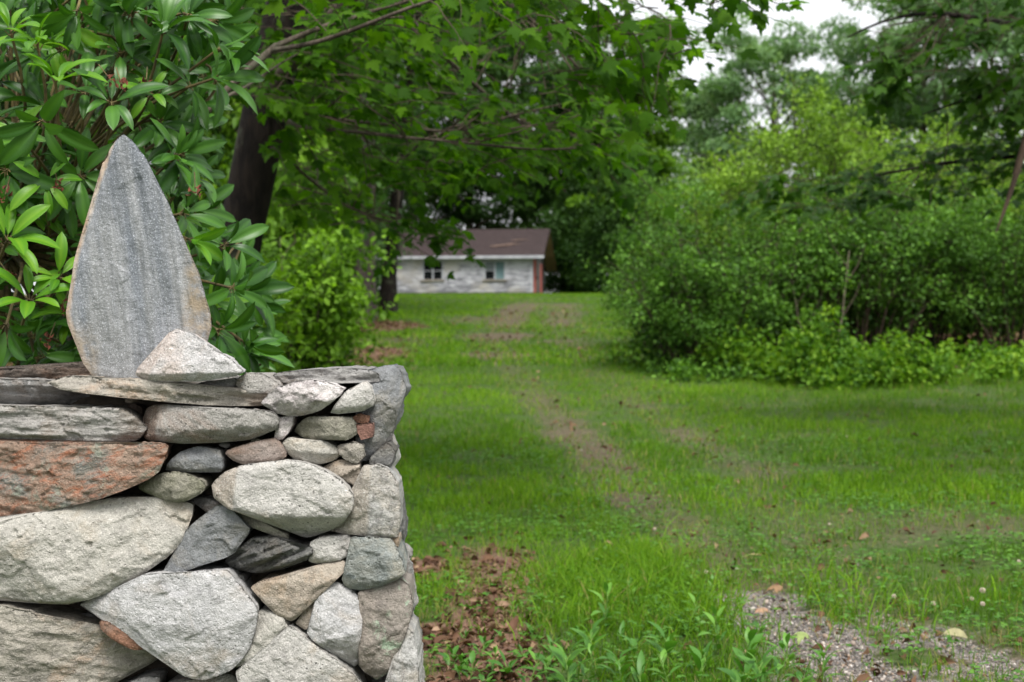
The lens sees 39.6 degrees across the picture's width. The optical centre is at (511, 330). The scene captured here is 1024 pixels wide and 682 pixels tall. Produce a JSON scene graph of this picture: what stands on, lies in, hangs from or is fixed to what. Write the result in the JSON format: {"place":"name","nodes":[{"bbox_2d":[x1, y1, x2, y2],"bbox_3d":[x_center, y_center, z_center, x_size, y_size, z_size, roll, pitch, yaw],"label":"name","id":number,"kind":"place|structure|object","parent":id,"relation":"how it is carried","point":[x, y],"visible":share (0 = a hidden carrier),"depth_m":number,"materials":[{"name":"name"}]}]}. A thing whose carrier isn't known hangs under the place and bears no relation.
{"place":"outdoors","nodes":[
{"label":"outdoors","id":0,"kind":"place"},
{"bbox_2d":[6,294,1023,681],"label":"ground","id":1,"kind":"structure","parent":0,"point":[942,536],"depth_m":9.32,"materials":[{"name":"plant"}]},
{"bbox_2d":[0,0,282,353],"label":"forest tree","id":2,"kind":"object","parent":1,"relation":"on","point":[222,136],"visible":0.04,"depth_m":22.64,"materials":[{"name":"green plant"}]},
{"bbox_2d":[0,0,294,375],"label":"rhododendron","id":3,"kind":"object","parent":1,"relation":"on","point":[49,172],"visible":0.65,"depth_m":4.04,"materials":[{"name":"green plant"}]},
{"bbox_2d":[0,361,425,681],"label":"stone wall","id":4,"kind":"structure","parent":1,"relation":"on","point":[249,527],"depth_m":2.98,"materials":[{"name":"grey stone"}]},
{"bbox_2d":[66,134,211,377],"bbox_3d":[-0.803,-0.156,3.096,0.316,0.523,0.156,0,0,0],"label":"standing stone","id":5,"kind":"object","parent":4,"relation":"on","point":[136,295],"visible":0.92,"depth_m":3.04,"materials":[{"name":"stone"}]},
{"bbox_2d":[135,328,245,381],"bbox_3d":[-0.672,0.051,3.033,0.235,0.112,0.157,0,0,0],"label":"triangular stone","id":6,"kind":"object","parent":4,"relation":"on","point":[178,355],"visible":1,"depth_m":2.97,"materials":[{"name":"stone"}]},
{"bbox_2d":[0,0,454,234],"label":"forest tree","id":7,"kind":"object","parent":1,"relation":"on","point":[345,125],"visible":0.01,"depth_m":25.68,"materials":[{"name":"green plant"}]},
{"bbox_2d":[172,209,327,372],"bbox_3d":[-2.849,-0.044,13.878,2.169,2.345,1.995,0,0,29],"label":"sapling","id":8,"kind":"object","parent":1,"relation":"on","point":[289,308],"visible":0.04,"depth_m":13.77,"materials":[{"name":"green plant"}]},
{"bbox_2d":[175,29,359,284],"bbox_3d":[-4.179,-2.213,24.049,3.391,6.331,3.687,0,0,-11],"label":"sapling","id":9,"kind":"object","parent":1,"relation":"on","point":[231,128],"visible":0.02,"depth_m":23.48,"materials":[{"name":"green plant"}]},
{"bbox_2d":[185,134,363,359],"bbox_3d":[-2.983,-0.731,17.634,2.169,3.634,1.995,0,0,16],"label":"sapling","id":10,"kind":"object","parent":1,"relation":"on","point":[275,229],"visible":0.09,"depth_m":17.38,"materials":[{"name":"green plant"}]},
{"bbox_2d":[141,3,458,268],"bbox_3d":[-6.057,-8.165,30.273,11.652,17.618,10.982,0,0,0],"label":"forest tree","id":11,"kind":"object","parent":1,"relation":"on","point":[366,237],"visible":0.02,"depth_m":29.02,"materials":[{"name":"green plant"}]},
{"bbox_2d":[263,218,402,371],"bbox_3d":[-2.209,-0.098,15.502,1.995,2.345,2.169,0,0,0],"label":"sapling","id":12,"kind":"object","parent":1,"relation":"on","point":[341,296],"visible":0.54,"depth_m":15.26,"materials":[{"name":"green plant"}]},
{"bbox_2d":[313,128,373,290],"bbox_3d":[-4.058,-1.815,25.842,2.819,5.158,2.593,0,0,-28],"label":"sapling","id":13,"kind":"object","parent":1,"relation":"on","point":[317,232],"visible":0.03,"depth_m":25.76,"materials":[{"name":"green plant"}]},
{"bbox_2d":[339,303,372,358],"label":"sapling","id":14,"kind":"object","parent":1,"relation":"on","point":[363,310],"visible":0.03,"depth_m":24.00,"materials":[{"name":"green plant"}]},
{"bbox_2d":[174,0,546,153],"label":"leaning sapling","id":15,"kind":"object","parent":1,"relation":"on","point":[347,20],"visible":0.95,"depth_m":6.52,"materials":[{"name":"green plant"}]},
{"bbox_2d":[349,10,373,323],"bbox_3d":[-4.056,-9.573,36.239,10.749,19.759,10.514,0,0,0],"label":"pine tree","id":16,"kind":"object","parent":1,"relation":"on","point":[361,272],"visible":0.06,"depth_m":36.29,"materials":[{"name":"brown plant"}]},
{"bbox_2d":[344,241,382,291],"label":"hemlock tree","id":17,"kind":"object","parent":1,"relation":"on","point":[378,282],"depth_m":63.15,"materials":[{"name":"green plant"}]},
{"bbox_2d":[368,70,377,319],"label":"pine tree","id":18,"kind":"object","parent":1,"relation":"on","point":[371,235],"visible":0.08,"depth_m":38.89,"materials":[{"name":"brown plant"}]},
{"bbox_2d":[308,1,447,250],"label":"forest tree","id":19,"kind":"object","parent":1,"relation":"on","point":[378,224],"depth_m":58.35,"materials":[{"name":"green plant"}]},
{"bbox_2d":[344,176,414,292],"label":"hemlock tree","id":20,"kind":"object","parent":1,"relation":"on","point":[377,261],"visible":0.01,"depth_m":73.91,"materials":[{"name":"green plant"}]},
{"bbox_2d":[327,2,461,254],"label":"forest tree","id":21,"kind":"object","parent":1,"relation":"on","point":[380,231],"visible":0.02,"depth_m":44.78,"materials":[{"name":"green plant"}]},
{"bbox_2d":[306,0,526,312],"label":"leaning tree","id":22,"kind":"object","parent":1,"relation":"on","point":[388,290],"visible":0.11,"depth_m":43.34,"materials":[{"name":"green plant"}]},
{"bbox_2d":[375,17,467,229],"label":"broadleaf tree","id":23,"kind":"object","parent":1,"relation":"on","point":[414,206],"visible":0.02,"depth_m":92.55,"materials":[{"name":"green plant"}]},
{"bbox_2d":[379,12,515,224],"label":"broadleaf tree","id":24,"kind":"object","parent":1,"relation":"on","point":[446,212],"visible":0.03,"depth_m":98.89,"materials":[{"name":"green plant"}]},
{"bbox_2d":[432,645,473,669],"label":"weed","id":25,"kind":"object","parent":1,"relation":"on","point":[446,655],"visible":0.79,"depth_m":5.11,"materials":[{"name":"green plant"}]},
{"bbox_2d":[446,653,471,679],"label":"weed","id":26,"kind":"object","parent":1,"relation":"on","point":[462,663],"visible":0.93,"depth_m":4.95,"materials":[{"name":"green plant"}]},
{"bbox_2d":[375,229,557,293],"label":"cottage","id":27,"kind":"structure","parent":1,"relation":"on","point":[518,260],"depth_m":84.27,"materials":[{"name":"white"}]},
{"bbox_2d":[421,261,444,280],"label":"window","id":28,"kind":"structure","parent":27,"relation":"in","point":[427,273],"depth_m":84.35,"materials":[{"name":"white glass"}]},
{"bbox_2d":[482,260,506,280],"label":"window","id":29,"kind":"structure","parent":27,"relation":"in","point":[496,269],"depth_m":83.90,"materials":[{"name":"white glass"}]},
{"bbox_2d":[534,259,536,292],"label":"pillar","id":30,"kind":"structure","parent":27,"relation":"in","point":[535,277],"depth_m":84.63,"materials":[{"name":"paint"}]},
{"bbox_2d":[453,650,482,679],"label":"weed","id":31,"kind":"object","parent":1,"relation":"on","point":[472,655],"visible":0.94,"depth_m":4.95,"materials":[{"name":"green plant"}]},
{"bbox_2d":[403,3,546,229],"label":"broadleaf tree","id":32,"kind":"object","parent":1,"relation":"on","point":[494,210],"visible":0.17,"depth_m":99.16,"materials":[{"name":"green plant"}]},
{"bbox_2d":[468,635,495,655],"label":"weed","id":33,"kind":"object","parent":1,"relation":"on","point":[483,639],"visible":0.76,"depth_m":5.32,"materials":[{"name":"green plant"}]},
{"bbox_2d":[471,667,496,681],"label":"weed","id":34,"kind":"object","parent":1,"relation":"on","point":[481,677],"visible":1,"depth_m":4.81,"materials":[{"name":"green plant"}]},
{"bbox_2d":[481,646,503,673],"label":"weed","id":35,"kind":"object","parent":1,"relation":"on","point":[495,652],"visible":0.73,"depth_m":4.99,"materials":[{"name":"green plant"}]},
{"bbox_2d":[486,648,526,681],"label":"weed","id":36,"kind":"object","parent":1,"relation":"on","point":[509,667],"visible":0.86,"depth_m":4.94,"materials":[{"name":"green plant"}]},
{"bbox_2d":[205,0,810,341],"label":"maple tree","id":37,"kind":"object","parent":1,"relation":"on","point":[281,94],"visible":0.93,"depth_m":9.19,"materials":[{"name":"green plant"}]},
{"bbox_2d":[6,308,1023,681],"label":"leaf litter","id":38,"kind":"object","parent":1,"relation":"on","point":[490,612],"visible":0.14,"depth_m":6.24,"materials":[{"name":"plant"}]},
{"bbox_2d":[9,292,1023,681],"bbox_3d":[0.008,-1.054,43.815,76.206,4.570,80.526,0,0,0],"label":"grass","id":39,"kind":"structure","parent":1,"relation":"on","point":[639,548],"depth_m":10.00,"materials":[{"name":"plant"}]},
{"bbox_2d":[512,644,531,665],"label":"weed","id":40,"kind":"object","parent":1,"relation":"on","point":[526,652],"visible":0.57,"depth_m":5.18,"materials":[{"name":"green plant"}]},
{"bbox_2d":[461,0,585,228],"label":"broadleaf tree","id":41,"kind":"object","parent":1,"relation":"on","point":[520,90],"visible":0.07,"depth_m":102.12,"materials":[{"name":"green plant"}]},
{"bbox_2d":[516,649,546,681],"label":"weed","id":42,"kind":"object","parent":1,"relation":"on","point":[534,668],"visible":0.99,"depth_m":4.81,"materials":[{"name":"green plant"}]},
{"bbox_2d":[522,618,544,639],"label":"weed","id":43,"kind":"object","parent":1,"relation":"on","point":[531,629],"visible":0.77,"depth_m":5.60,"materials":[{"name":"green plant"}]},
{"bbox_2d":[522,645,569,680],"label":"weed","id":44,"kind":"object","parent":1,"relation":"on","point":[547,661],"visible":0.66,"depth_m":5.01,"materials":[{"name":"green plant"}]},
{"bbox_2d":[541,634,560,659],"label":"weed","id":45,"kind":"object","parent":1,"relation":"on","point":[550,642],"visible":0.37,"depth_m":5.32,"materials":[{"name":"green plant"}]},
{"bbox_2d":[487,57,622,292],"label":"broadleaf tree","id":46,"kind":"object","parent":1,"relation":"on","point":[543,199],"visible":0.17,"depth_m":95.24,"materials":[{"name":"green plant"}]},
{"bbox_2d":[544,224,582,293],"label":"hemlock tree","id":47,"kind":"object","parent":1,"relation":"on","point":[552,273],"visible":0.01,"depth_m":95.75,"materials":[{"name":"green plant"}]},
{"bbox_2d":[546,637,591,681],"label":"weed","id":48,"kind":"object","parent":1,"relation":"on","point":[562,658],"visible":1,"depth_m":4.83,"materials":[{"name":"green plant"}]},
{"bbox_2d":[511,49,627,289],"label":"broadleaf tree","id":49,"kind":"object","parent":1,"relation":"on","point":[552,177],"depth_m":114.83,"materials":[{"name":"green plant"}]},
{"bbox_2d":[566,626,589,641],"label":"weed","id":50,"kind":"object","parent":1,"relation":"on","point":[576,627],"visible":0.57,"depth_m":5.54,"materials":[{"name":"green plant"}]},
{"bbox_2d":[544,178,616,293],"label":"hemlock tree","id":51,"kind":"object","parent":1,"relation":"on","point":[548,285],"visible":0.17,"depth_m":92.68,"materials":[{"name":"green plant"}]},
{"bbox_2d":[534,155,634,293],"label":"hemlock tree","id":52,"kind":"object","parent":1,"relation":"on","point":[565,231],"visible":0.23,"depth_m":89.53,"materials":[{"name":"green plant"}]},
{"bbox_2d":[565,643,603,681],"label":"weed","id":53,"kind":"object","parent":1,"relation":"on","point":[584,670],"visible":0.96,"depth_m":4.89,"materials":[{"name":"green plant"}]},
{"bbox_2d":[571,617,609,662],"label":"weed","id":54,"kind":"object","parent":1,"relation":"on","point":[594,630],"visible":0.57,"depth_m":5.25,"materials":[{"name":"green plant"}]},
{"bbox_2d":[583,582,620,628],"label":"weed","id":55,"kind":"object","parent":1,"relation":"on","point":[607,587],"visible":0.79,"depth_m":5.71,"materials":[{"name":"green plant"}]},
{"bbox_2d":[553,138,658,292],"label":"hemlock tree","id":56,"kind":"object","parent":1,"relation":"on","point":[610,225],"visible":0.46,"depth_m":83.59,"materials":[{"name":"green plant"}]},
{"bbox_2d":[593,643,632,681],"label":"weed","id":57,"kind":"object","parent":1,"relation":"on","point":[610,656],"visible":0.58,"depth_m":5.01,"materials":[{"name":"green plant"}]},
{"bbox_2d":[599,648,634,681],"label":"weed","id":58,"kind":"object","parent":1,"relation":"on","point":[617,664],"visible":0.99,"depth_m":4.80,"materials":[{"name":"green plant"}]},
{"bbox_2d":[608,620,638,647],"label":"weed","id":59,"kind":"object","parent":1,"relation":"on","point":[621,629],"visible":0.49,"depth_m":5.50,"materials":[{"name":"green plant"}]},
{"bbox_2d":[615,633,647,661],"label":"weed","id":60,"kind":"object","parent":1,"relation":"on","point":[632,641],"visible":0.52,"depth_m":5.22,"materials":[{"name":"green plant"}]},
{"bbox_2d":[565,10,705,286],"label":"vine clad tree","id":61,"kind":"object","parent":1,"relation":"on","point":[658,138],"visible":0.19,"depth_m":87.20,"materials":[{"name":"green plant"}]},
{"bbox_2d":[628,650,670,681],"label":"weed","id":62,"kind":"object","parent":1,"relation":"on","point":[641,663],"visible":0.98,"depth_m":4.82,"materials":[{"name":"green plant"}]},
{"bbox_2d":[582,169,723,350],"bbox_3d":[2.972,-1.216,25.902,3.119,3.402,3.384,0,0,27],"label":"shrub","id":63,"kind":"object","parent":1,"relation":"on","point":[646,214],"visible":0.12,"depth_m":25.63,"materials":[{"name":"green plant"}]},
{"bbox_2d":[607,173,701,285],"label":"hemlock tree","id":64,"kind":"object","parent":1,"relation":"on","point":[658,182],"visible":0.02,"depth_m":95.47,"materials":[{"name":"green plant"}]},
{"bbox_2d":[641,628,667,648],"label":"weed","id":65,"kind":"object","parent":1,"relation":"on","point":[664,631],"visible":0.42,"depth_m":5.44,"materials":[{"name":"green plant"}]},
{"bbox_2d":[646,644,685,681],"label":"weed","id":66,"kind":"object","parent":1,"relation":"on","point":[663,655],"visible":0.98,"depth_m":4.80,"materials":[{"name":"green plant"}]},
{"bbox_2d":[643,620,692,675],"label":"weed","id":67,"kind":"object","parent":1,"relation":"on","point":[669,643],"visible":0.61,"depth_m":5.05,"materials":[{"name":"green plant"}]},
{"bbox_2d":[595,336,778,383],"bbox_3d":[2.563,0.460,21.162,2.530,0.746,4.131,0,0,0],"label":"fern patch","id":68,"kind":"object","parent":1,"relation":"on","point":[679,365],"visible":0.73,"depth_m":20.09,"materials":[{"name":"green plant"}]},
{"bbox_2d":[668,592,705,633],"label":"weed","id":69,"kind":"object","parent":1,"relation":"on","point":[690,605],"visible":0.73,"depth_m":5.70,"materials":[{"name":"green plant"}]},
{"bbox_2d":[630,146,763,346],"bbox_3d":[4.139,-1.579,26.742,3.604,4.007,3.840,0,0,31],"label":"shrub","id":70,"kind":"object","parent":1,"relation":"on","point":[692,175],"visible":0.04,"depth_m":26.41,"materials":[{"name":"green plant"}]},
{"bbox_2d":[673,645,730,681],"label":"weed","id":71,"kind":"object","parent":1,"relation":"on","point":[696,656],"visible":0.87,"depth_m":4.91,"materials":[{"name":"green plant"}]},
{"bbox_2d":[687,641,725,669],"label":"weed","id":72,"kind":"object","parent":1,"relation":"on","point":[704,652],"visible":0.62,"depth_m":5.12,"materials":[{"name":"green plant"}]},
{"bbox_2d":[394,429,1023,681],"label":"clover","id":73,"kind":"object","parent":1,"relation":"on","point":[920,627],"visible":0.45,"depth_m":7.30,"materials":[{"name":"green plant"}]},
{"bbox_2d":[657,76,766,238],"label":"broadleaf tree","id":74,"kind":"object","parent":1,"relation":"on","point":[701,125],"visible":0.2,"depth_m":167.58,"materials":[{"name":"green plant"}]},
{"bbox_2d":[694,605,734,653],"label":"weed","id":75,"kind":"object","parent":1,"relation":"on","point":[717,627],"visible":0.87,"depth_m":5.34,"materials":[{"name":"green plant"}]},
{"bbox_2d":[707,575,724,606],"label":"weed","id":76,"kind":"object","parent":1,"relation":"on","point":[712,578],"visible":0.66,"depth_m":6.26,"materials":[{"name":"green plant"}]},
{"bbox_2d":[578,177,873,369],"bbox_3d":[3.199,-0.854,21.502,4.512,3.080,4.159,0,0,0],"label":"shrub","id":77,"kind":"object","parent":1,"relation":"on","point":[689,320],"visible":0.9,"depth_m":20.98,"materials":[{"name":"green plant"}]},
{"bbox_2d":[717,656,773,681],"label":"weed","id":78,"kind":"object","parent":1,"relation":"on","point":[734,674],"visible":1,"depth_m":4.75,"materials":[{"name":"green plant"}]},
{"bbox_2d":[657,196,853,350],"bbox_3d":[3.931,-0.805,22.496,2.994,2.865,3.249,0,0,-16],"label":"shrub","id":79,"kind":"object","parent":1,"relation":"on","point":[748,226],"visible":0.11,"depth_m":21.98,"materials":[{"name":"green plant"}]},
{"bbox_2d":[732,627,778,678],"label":"weed","id":80,"kind":"object","parent":1,"relation":"on","point":[752,638],"visible":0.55,"depth_m":5.03,"materials":[{"name":"green plant"}]},
{"bbox_2d":[746,615,770,642],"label":"weed","id":81,"kind":"object","parent":1,"relation":"on","point":[757,627],"visible":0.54,"depth_m":5.59,"materials":[{"name":"green plant"}]},
{"bbox_2d":[738,645,781,681],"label":"weed","id":82,"kind":"object","parent":1,"relation":"on","point":[765,660],"visible":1,"depth_m":4.76,"materials":[{"name":"green plant"}]},
{"bbox_2d":[672,12,866,211],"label":"spreading tree","id":83,"kind":"object","parent":1,"relation":"on","point":[784,52],"visible":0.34,"depth_m":161.45,"materials":[{"name":"green plant"}]},
{"bbox_2d":[764,632,803,681],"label":"weed","id":84,"kind":"object","parent":1,"relation":"on","point":[786,637],"visible":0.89,"depth_m":4.88,"materials":[{"name":"green plant"}]},
{"bbox_2d":[761,632,812,674],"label":"weed","id":85,"kind":"object","parent":1,"relation":"on","point":[782,645],"visible":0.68,"depth_m":5.18,"materials":[{"name":"green plant"}]},
{"bbox_2d":[664,60,921,351],"bbox_3d":[4.903,-2.006,24.166,4.504,5.125,4.800,0,0,0],"label":"shrub","id":86,"kind":"object","parent":1,"relation":"on","point":[839,145],"visible":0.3,"depth_m":23.89,"materials":[{"name":"green plant"}]},
{"bbox_2d":[784,663,815,681],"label":"weed","id":87,"kind":"object","parent":1,"relation":"on","point":[799,674],"visible":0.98,"depth_m":4.80,"materials":[{"name":"green plant"}]},
{"bbox_2d":[776,263,823,337],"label":"bare sapling","id":88,"kind":"object","parent":1,"relation":"on","point":[796,304],"visible":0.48,"depth_m":21.24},
{"bbox_2d":[805,641,846,681],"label":"weed","id":89,"kind":"object","parent":1,"relation":"on","point":[822,654],"visible":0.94,"depth_m":5.00,"materials":[{"name":"green plant"}]},
{"bbox_2d":[789,107,863,186],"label":"broadleaf tree","id":90,"kind":"object","parent":1,"relation":"on","point":[819,154],"visible":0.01,"depth_m":173.59,"materials":[{"name":"green plant"}]},
{"bbox_2d":[716,161,965,350],"bbox_3d":[5.256,-0.977,22.514,3.591,3.227,3.820,0,0,-39],"label":"shrub","id":91,"kind":"object","parent":1,"relation":"on","point":[896,237],"visible":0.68,"depth_m":21.81,"materials":[{"name":"green plant"}]},
{"bbox_2d":[825,226,865,339],"bbox_3d":[4.983,-0.391,21.206,0.613,2.354,0.106,0,0,0],"label":"bare sapling","id":92,"kind":"object","parent":1,"relation":"on","point":[843,312],"visible":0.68,"depth_m":21.20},
{"bbox_2d":[691,301,1023,391],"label":"undergrowth","id":93,"kind":"object","parent":1,"relation":"on","point":[838,361],"visible":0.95,"depth_m":18.66,"materials":[{"name":"green plant"}]},
{"bbox_2d":[813,73,919,190],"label":"broadleaf tree","id":94,"kind":"object","parent":1,"relation":"on","point":[860,85],"visible":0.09,"depth_m":159.17,"materials":[{"name":"green plant"}]},
{"bbox_2d":[713,0,1023,233],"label":"oak tree","id":95,"kind":"object","parent":1,"relation":"on","point":[890,83],"visible":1,"depth_m":13.07,"materials":[{"name":"green plant"}]},
{"bbox_2d":[800,129,997,340],"bbox_3d":[7.060,-1.872,27.720,4.504,4.333,4.800,0,0,39],"label":"shrub","id":96,"kind":"object","parent":1,"relation":"on","point":[888,150],"visible":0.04,"depth_m":27.36,"materials":[{"name":"green plant"}]},
{"bbox_2d":[805,0,1023,204],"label":"spreading tree","id":97,"kind":"object","parent":1,"relation":"on","point":[841,53],"visible":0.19,"depth_m":149.35,"materials":[{"name":"green plant"}]},
{"bbox_2d":[830,180,1014,344],"bbox_3d":[7.262,-1.232,26.047,4.512,3.224,4.159,0,0,-17],"label":"shrub","id":98,"kind":"object","parent":1,"relation":"on","point":[925,330],"visible":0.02,"depth_m":25.50,"materials":[{"name":"green plant"}]},
{"bbox_2d":[824,166,1023,354],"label":"shrub","id":99,"kind":"object","parent":1,"relation":"on","point":[934,262],"visible":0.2,"depth_m":22.96,"materials":[{"name":"green plant"}]},
{"bbox_2d":[870,177,1023,355],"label":"shrub","id":100,"kind":"object","parent":1,"relation":"on","point":[1002,318],"visible":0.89,"depth_m":22.00,"materials":[{"name":"green plant"}]},
{"bbox_2d":[888,100,1023,331],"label":"shrub","id":101,"kind":"object","parent":1,"relation":"on","point":[956,138],"visible":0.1,"depth_m":29.08,"materials":[{"name":"green plant"}]},
{"bbox_2d":[897,0,1023,207],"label":"spreading tree","id":102,"kind":"object","parent":1,"relation":"on","point":[1009,54],"visible":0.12,"depth_m":139.41,"materials":[{"name":"green plant"}]},
{"bbox_2d":[11,0,1023,293],"label":"sky","id":103,"kind":"structure","parent":0,"point":[817,12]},
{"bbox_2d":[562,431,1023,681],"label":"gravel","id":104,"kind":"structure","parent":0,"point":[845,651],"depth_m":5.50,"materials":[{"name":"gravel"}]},
{"bbox_2d":[755,608,768,613],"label":"fallen leaf","id":105,"kind":"object","parent":104,"relation":"on","point":[762,609],"visible":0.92,"depth_m":6.05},
{"bbox_2d":[766,585,782,593],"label":"fallen leaf","id":106,"kind":"object","parent":104,"relation":"on","point":[777,588],"visible":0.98,"depth_m":6.48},
{"bbox_2d":[793,632,809,644],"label":"fallen leaf","id":107,"kind":"object","parent":104,"relation":"on","point":[800,636],"visible":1,"depth_m":5.49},
{"bbox_2d":[941,628,967,637],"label":"fallen leaf","id":108,"kind":"object","parent":104,"relation":"on","point":[959,633],"visible":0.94,"depth_m":5.59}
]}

